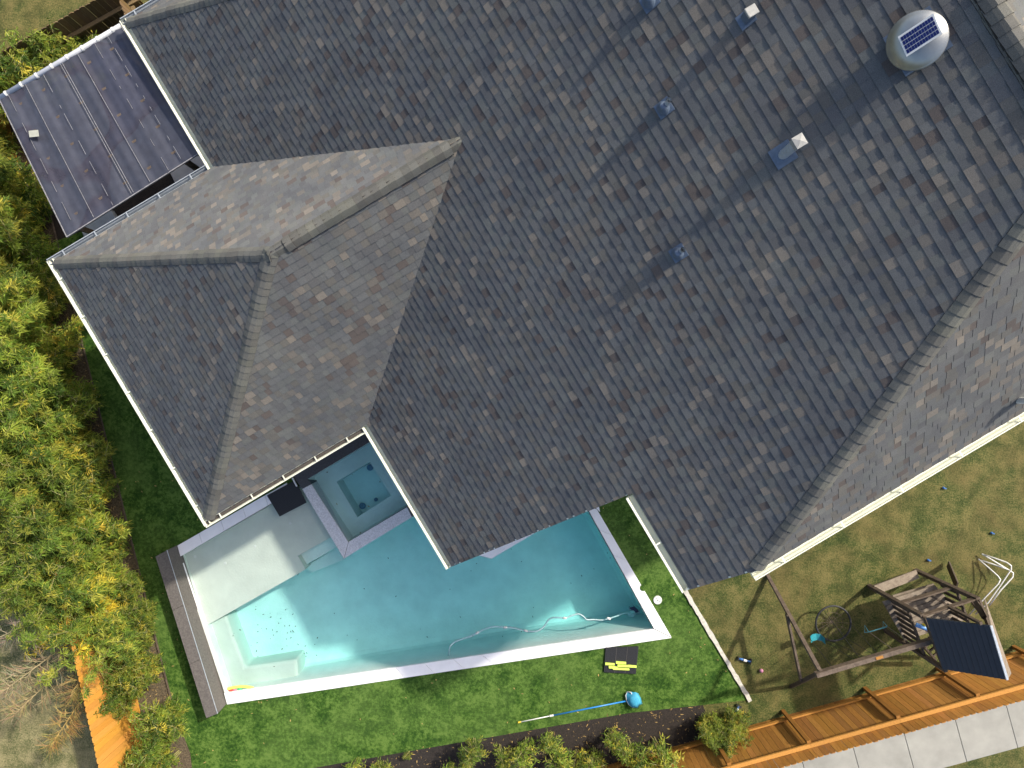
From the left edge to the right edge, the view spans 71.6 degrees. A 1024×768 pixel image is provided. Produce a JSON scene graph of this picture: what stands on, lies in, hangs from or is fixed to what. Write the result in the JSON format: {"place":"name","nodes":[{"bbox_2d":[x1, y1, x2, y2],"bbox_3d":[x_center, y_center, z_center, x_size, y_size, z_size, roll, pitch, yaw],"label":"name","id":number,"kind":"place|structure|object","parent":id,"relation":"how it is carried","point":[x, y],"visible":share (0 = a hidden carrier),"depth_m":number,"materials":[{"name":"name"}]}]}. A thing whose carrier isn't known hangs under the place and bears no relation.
{"place":"outdoors","nodes":[
{"label":"outdoors","id":0,"kind":"place"},
{"bbox_2d":[0,479,97,767],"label":"neighbour lawn","id":1,"kind":"structure","parent":0,"point":[19,742],"depth_m":17.90,"materials":[{"name":"beige plant"}]},
{"bbox_2d":[0,435,18,490],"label":"bamboo clump","id":2,"kind":"object","parent":1,"relation":"on","point":[3,462],"visible":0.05,"depth_m":15.15,"materials":[{"name":"green plant"}]},
{"bbox_2d":[0,461,33,557],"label":"bamboo clump","id":3,"kind":"object","parent":1,"relation":"on","point":[3,512],"visible":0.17,"depth_m":15.44,"materials":[{"name":"green plant"}]},
{"bbox_2d":[0,612,50,650],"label":"bare shrub","id":4,"kind":"object","parent":1,"relation":"on","point":[3,637],"visible":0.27,"depth_m":15.99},
{"bbox_2d":[0,540,70,633],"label":"bamboo clump","id":5,"kind":"object","parent":1,"relation":"on","point":[7,597],"visible":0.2,"depth_m":15.46,"materials":[{"name":"green plant"}]},
{"bbox_2d":[0,647,78,724],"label":"bare shrub","id":6,"kind":"object","parent":1,"relation":"on","point":[23,707],"visible":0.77,"depth_m":16.22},
{"bbox_2d":[0,476,100,604],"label":"bamboo clump","id":7,"kind":"object","parent":1,"relation":"on","point":[88,530],"visible":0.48,"depth_m":15.57,"materials":[{"name":"green plant"}]},
{"bbox_2d":[24,599,121,659],"bbox_3d":[-10.101,5.612,16.898,2.156,2.030,2.066,10,90,0],"label":"bamboo clump","id":8,"kind":"object","parent":1,"relation":"on","point":[84,645],"visible":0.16,"depth_m":16.31,"materials":[{"name":"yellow plant"}]},
{"bbox_2d":[51,43,198,239],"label":"shaded soil","id":9,"kind":"structure","parent":0,"point":[163,183],"depth_m":17.89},
{"bbox_2d":[0,66,15,126],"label":"shrub","id":10,"kind":"object","parent":9,"relation":"on","point":[3,115],"visible":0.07,"depth_m":16.61,"materials":[{"name":"green plant"}]},
{"bbox_2d":[0,25,44,93],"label":"shrub","id":11,"kind":"object","parent":9,"relation":"on","point":[4,78],"visible":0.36,"depth_m":16.09,"materials":[{"name":"green plant"}]},
{"bbox_2d":[8,33,61,78],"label":"shrub","id":12,"kind":"object","parent":9,"relation":"on","point":[60,52],"visible":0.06,"depth_m":16.47,"materials":[{"name":"green plant"}]},
{"bbox_2d":[1,41,79,85],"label":"shrub","id":13,"kind":"object","parent":9,"relation":"on","point":[73,47],"visible":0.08,"depth_m":16.34,"materials":[{"name":"green plant"}]},
{"bbox_2d":[8,15,73,76],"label":"shrub","id":14,"kind":"object","parent":9,"relation":"on","point":[54,38],"visible":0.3,"depth_m":16.22,"materials":[{"name":"green plant"}]},
{"bbox_2d":[45,35,89,66],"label":"shrub","id":15,"kind":"object","parent":9,"relation":"on","point":[80,41],"visible":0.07,"depth_m":16.86,"materials":[{"name":"green plant"}]},
{"bbox_2d":[0,23,199,237],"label":"patio cover","id":16,"kind":"object","parent":9,"relation":"on","point":[97,113],"visible":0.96,"depth_m":14.37,"materials":[{"name":"grey metal"}]},
{"bbox_2d":[29,130,38,136],"bbox_3d":[-9.636,-5.045,14.310,0.197,0.008,0.131,-6,90,0],"label":"paper scrap","id":17,"kind":"object","parent":16,"relation":"on","point":[33,133],"visible":1,"depth_m":14.31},
{"bbox_2d":[119,0,135,14],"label":"wooden gate","id":18,"kind":"structure","parent":9,"relation":"on","point":[126,8],"depth_m":16.38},
{"bbox_2d":[171,156,204,181],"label":"paving slab","id":19,"kind":"structure","parent":9,"relation":"on","point":[181,172],"depth_m":17.84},
{"bbox_2d":[58,232,746,767],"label":"artificial turf","id":20,"kind":"structure","parent":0,"point":[396,716],"depth_m":17.89,"materials":[{"name":"plastic"}]},
{"bbox_2d":[82,210,117,236],"bbox_3d":[-10.352,-3.988,17.800,0.970,0.200,0.673,-32,90,0],"label":"slab","id":21,"kind":"object","parent":20,"relation":"on","point":[106,218],"visible":0.19,"depth_m":17.70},
{"bbox_2d":[156,545,226,717],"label":"stone wall","id":22,"kind":"structure","parent":20,"relation":"on","point":[170,561],"depth_m":17.34,"materials":[{"name":"stone"}]},
{"bbox_2d":[293,434,413,557],"bbox_3d":[-3.827,2.710,18.265,2.412,0.970,2.505,-32,90,0],"label":"spa","id":23,"kind":"object","parent":20,"relation":"on","point":[348,517],"visible":0.84,"depth_m":18.32,"materials":[{"name":"liquid"}]},
{"bbox_2d":[60,307,726,767],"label":"fallen leaves","id":24,"kind":"object","parent":20,"relation":"on","point":[360,719],"visible":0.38,"depth_m":17.88,"materials":[{"name":"brown plant"}]},
{"bbox_2d":[178,483,670,703],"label":"swimming pool","id":25,"kind":"structure","parent":20,"relation":"in","point":[244,563],"depth_m":18.95,"materials":[{"name":"liquid"}]},
{"bbox_2d":[267,480,306,515],"bbox_3d":[-5.646,2.884,17.828,0.804,0.035,0.631,-29,90,0],"label":"slatted mat","id":26,"kind":"object","parent":25,"relation":"on","point":[285,499],"visible":1,"depth_m":17.81,"materials":[{"name":"black plastic"}]},
{"bbox_2d":[448,605,640,655],"bbox_3d":[0.845,6.242,18.470,5.140,1.080,0.646,-9,90,0],"label":"pool cleaner","id":27,"kind":"object","parent":25,"relation":"in","point":[633,610],"visible":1,"depth_m":17.96,"materials":[{"name":"plastic"}]},
{"bbox_2d":[518,691,641,722],"bbox_3d":[1.688,8.162,17.762,3.144,0.238,0.439,-11,90,0],"label":"pool skimmer","id":28,"kind":"object","parent":20,"relation":"on","point":[633,700],"visible":1,"depth_m":17.79,"materials":[{"name":"blue plastic"}]},
{"bbox_2d":[604,646,638,673],"bbox_3d":[2.745,6.939,17.844,0.874,0.042,0.688,0,90,0],"label":"slatted mat","id":29,"kind":"object","parent":20,"relation":"on","point":[628,655],"visible":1,"depth_m":17.83,"materials":[{"name":"black plastic"}]},
{"bbox_2d":[605,661,636,669],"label":"foam blocks","id":30,"kind":"object","parent":29,"relation":"on","point":[619,664],"depth_m":17.80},
{"bbox_2d":[0,0,1023,767],"bbox_3d":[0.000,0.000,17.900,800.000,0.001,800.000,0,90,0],"label":"lawn","id":31,"kind":"structure","parent":0,"point":[964,514],"depth_m":17.90,"materials":[{"name":"green plant"}]},
{"bbox_2d":[0,271,52,348],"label":"bamboo clump","id":32,"kind":"object","parent":31,"relation":"on","point":[5,314],"visible":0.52,"depth_m":15.17,"materials":[{"name":"green plant"}]},
{"bbox_2d":[0,367,66,439],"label":"bamboo clump","id":33,"kind":"object","parent":31,"relation":"on","point":[12,416],"visible":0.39,"depth_m":15.00,"materials":[{"name":"green plant"}]},
{"bbox_2d":[0,425,70,528],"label":"bamboo clump","id":34,"kind":"object","parent":31,"relation":"on","point":[24,449],"visible":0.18,"depth_m":15.28,"materials":[{"name":"green plant"}]},
{"bbox_2d":[0,642,73,709],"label":"bare shrub","id":35,"kind":"object","parent":31,"relation":"on","point":[21,685],"visible":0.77,"depth_m":15.96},
{"bbox_2d":[0,0,143,87],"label":"wooden fence","id":36,"kind":"object","parent":31,"relation":"on","point":[102,16],"visible":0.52,"depth_m":16.57,"materials":[{"name":"wood"}]},
{"bbox_2d":[0,117,150,767],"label":"wooden fence","id":37,"kind":"object","parent":31,"relation":"on","point":[111,738],"visible":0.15,"depth_m":16.45,"materials":[{"name":"orange wood"}]},
{"bbox_2d":[36,675,126,762],"bbox_3d":[-10.102,7.420,16.646,1.524,2.525,1.526,-42,90,0],"label":"bare shrub","id":38,"kind":"object","parent":31,"relation":"on","point":[72,730],"visible":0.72,"depth_m":16.01,"materials":[{"name":"plant"}]},
{"bbox_2d":[56,558,125,621],"bbox_3d":[-10.146,4.968,16.930,2.237,1.956,2.152,43,90,0],"label":"bamboo clump","id":39,"kind":"object","parent":31,"relation":"on","point":[111,607],"visible":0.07,"depth_m":16.51,"materials":[{"name":"green plant"}]},
{"bbox_2d":[9,122,191,767],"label":"planting bed","id":40,"kind":"object","parent":31,"relation":"on","point":[80,368],"visible":0.26,"depth_m":17.89,"materials":[{"name":"soil"},{"name":"mulch"}]},
{"bbox_2d":[0,124,21,159],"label":"bamboo clump","id":41,"kind":"object","parent":40,"relation":"on","point":[5,141],"visible":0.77,"depth_m":17.30,"materials":[{"name":"green plant"}]},
{"bbox_2d":[0,148,32,206],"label":"bamboo clump","id":42,"kind":"object","parent":40,"relation":"on","point":[6,164],"visible":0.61,"depth_m":16.40,"materials":[{"name":"green plant"}]},
{"bbox_2d":[0,189,45,248],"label":"bamboo clump","id":43,"kind":"object","parent":40,"relation":"on","point":[4,204],"visible":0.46,"depth_m":16.32,"materials":[{"name":"green plant"}]},
{"bbox_2d":[0,210,52,289],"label":"bamboo clump","id":44,"kind":"object","parent":40,"relation":"on","point":[15,243],"visible":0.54,"depth_m":15.96,"materials":[{"name":"green plant"}]},
{"bbox_2d":[2,159,53,227],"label":"bamboo clump","id":45,"kind":"object","parent":40,"relation":"on","point":[33,193],"visible":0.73,"depth_m":16.79,"materials":[{"name":"green plant"}]},
{"bbox_2d":[0,216,61,278],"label":"bamboo clump","id":46,"kind":"object","parent":40,"relation":"on","point":[50,249],"visible":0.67,"depth_m":16.79,"materials":[{"name":"green plant"}]},
{"bbox_2d":[0,302,61,384],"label":"bamboo clump","id":47,"kind":"object","parent":40,"relation":"on","point":[29,313],"visible":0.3,"depth_m":15.93,"materials":[{"name":"green plant"}]},
{"bbox_2d":[0,263,63,344],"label":"bamboo clump","id":48,"kind":"object","parent":40,"relation":"on","point":[32,299],"visible":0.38,"depth_m":15.71,"materials":[{"name":"green plant"}]},
{"bbox_2d":[0,323,79,416],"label":"bamboo clump","id":49,"kind":"object","parent":40,"relation":"on","point":[35,373],"visible":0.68,"depth_m":15.29,"materials":[{"name":"green plant"}]},
{"bbox_2d":[18,266,72,317],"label":"bamboo clump","id":50,"kind":"object","parent":40,"relation":"on","point":[58,296],"visible":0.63,"depth_m":16.74,"materials":[{"name":"green plant"}]},
{"bbox_2d":[0,357,96,460],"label":"bamboo clump","id":51,"kind":"object","parent":40,"relation":"on","point":[48,426],"visible":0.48,"depth_m":15.52,"materials":[{"name":"green plant"}]},
{"bbox_2d":[0,392,103,493],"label":"bamboo clump","id":52,"kind":"object","parent":40,"relation":"on","point":[67,424],"visible":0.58,"depth_m":15.59,"materials":[{"name":"green plant"}]},
{"bbox_2d":[1,562,106,650],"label":"bamboo clump","id":53,"kind":"object","parent":40,"relation":"on","point":[71,612],"visible":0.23,"depth_m":15.74,"materials":[{"name":"green plant"}]},
{"bbox_2d":[0,450,108,543],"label":"bamboo clump","id":54,"kind":"object","parent":40,"relation":"on","point":[71,500],"visible":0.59,"depth_m":15.23,"materials":[{"name":"green plant"}]},
{"bbox_2d":[23,315,85,374],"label":"bamboo clump","id":55,"kind":"object","parent":40,"relation":"on","point":[66,347],"visible":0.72,"depth_m":16.84,"materials":[{"name":"green plant"}]},
{"bbox_2d":[0,475,109,603],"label":"bamboo clump","id":56,"kind":"object","parent":40,"relation":"on","point":[52,514],"visible":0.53,"depth_m":15.34,"materials":[{"name":"green plant"}]},
{"bbox_2d":[0,521,115,628],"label":"bamboo clump","id":57,"kind":"object","parent":40,"relation":"on","point":[70,572],"visible":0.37,"depth_m":15.44,"materials":[{"name":"green plant"}]},
{"bbox_2d":[14,375,109,435],"bbox_3d":[-10.397,0.391,16.774,1.570,2.268,1.804,-22,90,0],"label":"bamboo clump","id":58,"kind":"object","parent":40,"relation":"on","point":[85,397],"visible":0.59,"depth_m":16.59,"materials":[{"name":"green plant"}]},
{"bbox_2d":[6,557,136,654],"bbox_3d":[-10.044,4.791,16.468,1.968,2.878,1.998,33,90,0],"label":"bamboo clump","id":59,"kind":"object","parent":40,"relation":"on","point":[94,594],"visible":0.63,"depth_m":15.97,"materials":[{"name":"green plant"}]},
{"bbox_2d":[17,598,142,702],"bbox_3d":[-9.379,5.857,16.404,2.501,3.025,1.877,-7,93,-3],"label":"bamboo clump","id":60,"kind":"object","parent":40,"relation":"on","point":[111,621],"visible":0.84,"depth_m":15.76,"materials":[{"name":"green plant"}]},
{"bbox_2d":[48,431,121,492],"bbox_3d":[-10.059,1.626,16.918,1.547,1.984,1.366,39,90,0],"label":"bamboo clump","id":61,"kind":"object","parent":40,"relation":"on","point":[99,452],"visible":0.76,"depth_m":16.66,"materials":[{"name":"green plant"}]},
{"bbox_2d":[59,645,118,706],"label":"bare shrub","id":62,"kind":"object","parent":40,"relation":"on","point":[73,696],"visible":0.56,"depth_m":16.06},
{"bbox_2d":[67,462,123,511],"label":"bamboo clump","id":63,"kind":"object","parent":40,"relation":"on","point":[104,485],"visible":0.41,"depth_m":17.04,"materials":[{"name":"green plant"}]},
{"bbox_2d":[63,501,133,589],"bbox_3d":[-9.883,3.589,16.846,1.578,2.120,1.806,40,90,0],"label":"bamboo clump","id":64,"kind":"object","parent":40,"relation":"on","point":[113,528],"visible":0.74,"depth_m":16.51,"materials":[{"name":"green plant"}]},
{"bbox_2d":[47,207,173,705],"bbox_3d":[-10.105,1.808,17.870,0.032,0.070,13.569,-14,90,0],"label":"bed edging","id":65,"kind":"object","parent":40,"relation":"on","point":[100,416],"visible":0.41,"depth_m":17.85,"materials":[{"name":"brown wood"}]},
{"bbox_2d":[90,531,132,570],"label":"bamboo clump","id":66,"kind":"object","parent":40,"relation":"on","point":[118,552],"visible":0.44,"depth_m":17.14,"materials":[{"name":"green plant"}]},
{"bbox_2d":[85,662,145,727],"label":"bamboo clump","id":67,"kind":"object","parent":40,"relation":"on","point":[111,706],"visible":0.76,"depth_m":16.61,"materials":[{"name":"green plant"}]},
{"bbox_2d":[94,631,143,686],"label":"bamboo clump","id":68,"kind":"object","parent":40,"relation":"on","point":[130,656],"visible":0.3,"depth_m":16.75,"materials":[{"name":"green plant"}]},
{"bbox_2d":[105,683,142,721],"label":"bamboo clump","id":69,"kind":"object","parent":40,"relation":"on","point":[122,708],"visible":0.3,"depth_m":16.91,"materials":[{"name":"green plant"}]},
{"bbox_2d":[100,569,151,615],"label":"bamboo clump","id":70,"kind":"object","parent":40,"relation":"on","point":[132,588],"visible":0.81,"depth_m":17.01,"materials":[{"name":"green plant"}]},
{"bbox_2d":[98,635,154,683],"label":"bamboo clump","id":71,"kind":"object","parent":40,"relation":"on","point":[143,654],"visible":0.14,"depth_m":17.02,"materials":[{"name":"green plant"}]},
{"bbox_2d":[96,619,157,674],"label":"bamboo clump","id":72,"kind":"object","parent":40,"relation":"on","point":[147,643],"visible":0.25,"depth_m":16.76,"materials":[{"name":"green plant"}]},
{"bbox_2d":[97,594,160,641],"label":"bamboo clump","id":73,"kind":"object","parent":40,"relation":"on","point":[142,608],"visible":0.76,"depth_m":16.91,"materials":[{"name":"green plant"}]},
{"bbox_2d":[115,600,153,631],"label":"bamboo clump","id":74,"kind":"object","parent":40,"relation":"on","point":[136,619],"visible":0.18,"depth_m":17.04,"materials":[{"name":"green plant"}]},
{"bbox_2d":[104,651,167,703],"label":"bamboo clump","id":75,"kind":"object","parent":40,"relation":"on","point":[154,667],"visible":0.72,"depth_m":17.04,"materials":[{"name":"green plant"}]},
{"bbox_2d":[118,726,175,767],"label":"bamboo clump","id":76,"kind":"object","parent":40,"relation":"on","point":[165,762],"visible":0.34,"depth_m":16.94,"materials":[{"name":"green plant"}]},
{"bbox_2d":[118,692,190,767],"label":"bamboo clump","id":77,"kind":"object","parent":40,"relation":"on","point":[165,717],"visible":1,"depth_m":16.51,"materials":[{"name":"green plant"}]},
{"bbox_2d":[146,750,182,767],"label":"bamboo clump","id":78,"kind":"object","parent":40,"relation":"on","point":[176,760],"visible":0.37,"depth_m":17.42,"materials":[{"name":"green plant"}]},
{"bbox_2d":[46,0,1023,592],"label":"house","id":79,"kind":"structure","parent":31,"relation":"on","point":[720,290],"depth_m":10.71,"materials":[{"name":"tile"}]},
{"bbox_2d":[683,590,751,701],"bbox_3d":[4.470,5.396,17.883,0.128,0.075,6.000,-31,90,0],"label":"concrete edging","id":80,"kind":"object","parent":31,"relation":"on","point":[717,645],"visible":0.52,"depth_m":17.84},
{"bbox_2d":[712,722,746,759],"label":"bamboo clump","id":81,"kind":"object","parent":31,"relation":"on","point":[741,736],"visible":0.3,"depth_m":17.01,"materials":[{"name":"green plant"}]},
{"bbox_2d":[719,704,754,749],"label":"bamboo clump","id":82,"kind":"object","parent":31,"relation":"on","point":[734,717],"visible":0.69,"depth_m":17.20,"materials":[{"name":"green plant"}]},
{"bbox_2d":[598,645,1023,767],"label":"wooden fence","id":83,"kind":"object","parent":31,"relation":"on","point":[869,716],"visible":0.83,"depth_m":16.82,"materials":[{"name":"brown wood"}]},
{"bbox_2d":[765,561,1010,688],"bbox_3d":[8.777,6.066,16.169,4.599,3.508,2.941,-4,90,0],"label":"playset","id":84,"kind":"object","parent":31,"relation":"on","point":[967,646],"visible":1,"depth_m":15.59,"materials":[{"name":"brown wood"}]},
{"bbox_2d":[810,633,853,664],"bbox_3d":[7.354,6.223,16.557,0.556,1.776,0.232,0,90,0],"label":"belt swing","id":85,"kind":"object","parent":84,"relation":"hanging from","point":[816,636],"visible":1,"depth_m":17.37,"materials":[{"name":"teal plastic"}]},
{"bbox_2d":[815,605,876,657],"bbox_3d":[7.908,5.892,16.626,0.905,1.916,0.905,0,90,0],"label":"nest swing","id":86,"kind":"object","parent":84,"relation":"hanging from","point":[832,621],"visible":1,"depth_m":17.46,"materials":[{"name":"black plastic"}]},
{"bbox_2d":[864,624,909,647],"bbox_3d":[8.698,5.816,16.341,0.584,1.345,0.202,-12,90,0],"label":"trapeze swing","id":87,"kind":"object","parent":84,"relation":"hanging from","point":[882,628],"visible":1,"depth_m":16.89,"materials":[{"name":"blue plastic"}]},
{"bbox_2d":[969,553,1013,614],"bbox_3d":[11.890,5.068,17.599,0.702,0.430,1.567,12,90,0],"label":"tube frame","id":88,"kind":"object","parent":31,"relation":"on","point":[1008,581],"visible":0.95,"depth_m":17.54,"materials":[{"name":"white metal"}]},
{"bbox_2d":[316,705,708,767],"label":"mulch bed","id":89,"kind":"object","parent":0,"point":[632,723],"visible":0.62,"depth_m":17.89,"materials":[{"name":"soil"}]},
{"bbox_2d":[343,756,365,767],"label":"bamboo clump","id":90,"kind":"object","parent":89,"relation":"on","point":[355,765],"visible":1,"depth_m":17.35,"materials":[{"name":"green plant"}]},
{"bbox_2d":[370,756,391,767],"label":"bamboo clump","id":91,"kind":"object","parent":89,"relation":"on","point":[382,764],"visible":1,"depth_m":17.39,"materials":[{"name":"green plant"}]},
{"bbox_2d":[456,747,476,767],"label":"bamboo clump","id":92,"kind":"object","parent":89,"relation":"on","point":[465,765],"visible":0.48,"depth_m":17.33,"materials":[{"name":"green plant"}]},
{"bbox_2d":[456,735,490,767],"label":"bamboo clump","id":93,"kind":"object","parent":89,"relation":"on","point":[474,753],"visible":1,"depth_m":16.95,"materials":[{"name":"green plant"}]},
{"bbox_2d":[492,742,515,767],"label":"bamboo clump","id":94,"kind":"object","parent":89,"relation":"on","point":[503,756],"visible":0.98,"depth_m":17.23,"materials":[{"name":"green plant"}]},
{"bbox_2d":[506,737,540,767],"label":"bamboo clump","id":95,"kind":"object","parent":89,"relation":"on","point":[526,749],"visible":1,"depth_m":17.01,"materials":[{"name":"green plant"}]},
{"bbox_2d":[536,727,565,756],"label":"bamboo clump","id":96,"kind":"object","parent":89,"relation":"on","point":[549,745],"visible":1,"depth_m":17.11,"materials":[{"name":"green plant"}]},
{"bbox_2d":[543,739,573,767],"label":"bamboo clump","id":97,"kind":"object","parent":89,"relation":"on","point":[563,762],"visible":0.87,"depth_m":17.18,"materials":[{"name":"green plant"}]},
{"bbox_2d":[566,747,586,767],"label":"bamboo clump","id":98,"kind":"object","parent":89,"relation":"on","point":[574,764],"visible":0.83,"depth_m":17.42,"materials":[{"name":"green plant"}]},
{"bbox_2d":[581,745,607,767],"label":"bamboo clump","id":99,"kind":"object","parent":89,"relation":"on","point":[591,762],"visible":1,"depth_m":17.25,"materials":[{"name":"green plant"}]},
{"bbox_2d":[601,729,639,766],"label":"bamboo clump","id":100,"kind":"object","parent":89,"relation":"on","point":[618,747],"visible":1,"depth_m":16.93,"materials":[{"name":"green plant"}]},
{"bbox_2d":[618,738,659,767],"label":"bamboo clump","id":101,"kind":"object","parent":89,"relation":"on","point":[640,762],"visible":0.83,"depth_m":16.86,"materials":[{"name":"green plant"}]},
{"bbox_2d":[640,733,684,767],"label":"bamboo clump","id":102,"kind":"object","parent":89,"relation":"on","point":[665,757],"visible":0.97,"depth_m":16.69,"materials":[{"name":"green plant"}]},
{"bbox_2d":[692,710,741,758],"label":"bamboo clump","id":103,"kind":"object","parent":89,"relation":"on","point":[709,721],"visible":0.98,"depth_m":16.93,"materials":[{"name":"green plant"}]},
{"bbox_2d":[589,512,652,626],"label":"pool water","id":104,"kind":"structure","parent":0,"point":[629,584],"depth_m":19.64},
{"bbox_2d":[227,685,253,689],"bbox_3d":[-6.887,7.672,17.930,0.737,0.070,0.132,-4,90,0],"label":"pool noodle","id":105,"kind":"object","parent":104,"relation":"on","point":[240,686],"visible":1,"depth_m":17.90,"materials":[{"name":"plastic"}]},
{"bbox_2d":[766,701,1023,767],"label":"sidewalk","id":106,"kind":"structure","parent":0,"point":[972,737],"depth_m":17.86,"materials":[{"name":"concrete"}]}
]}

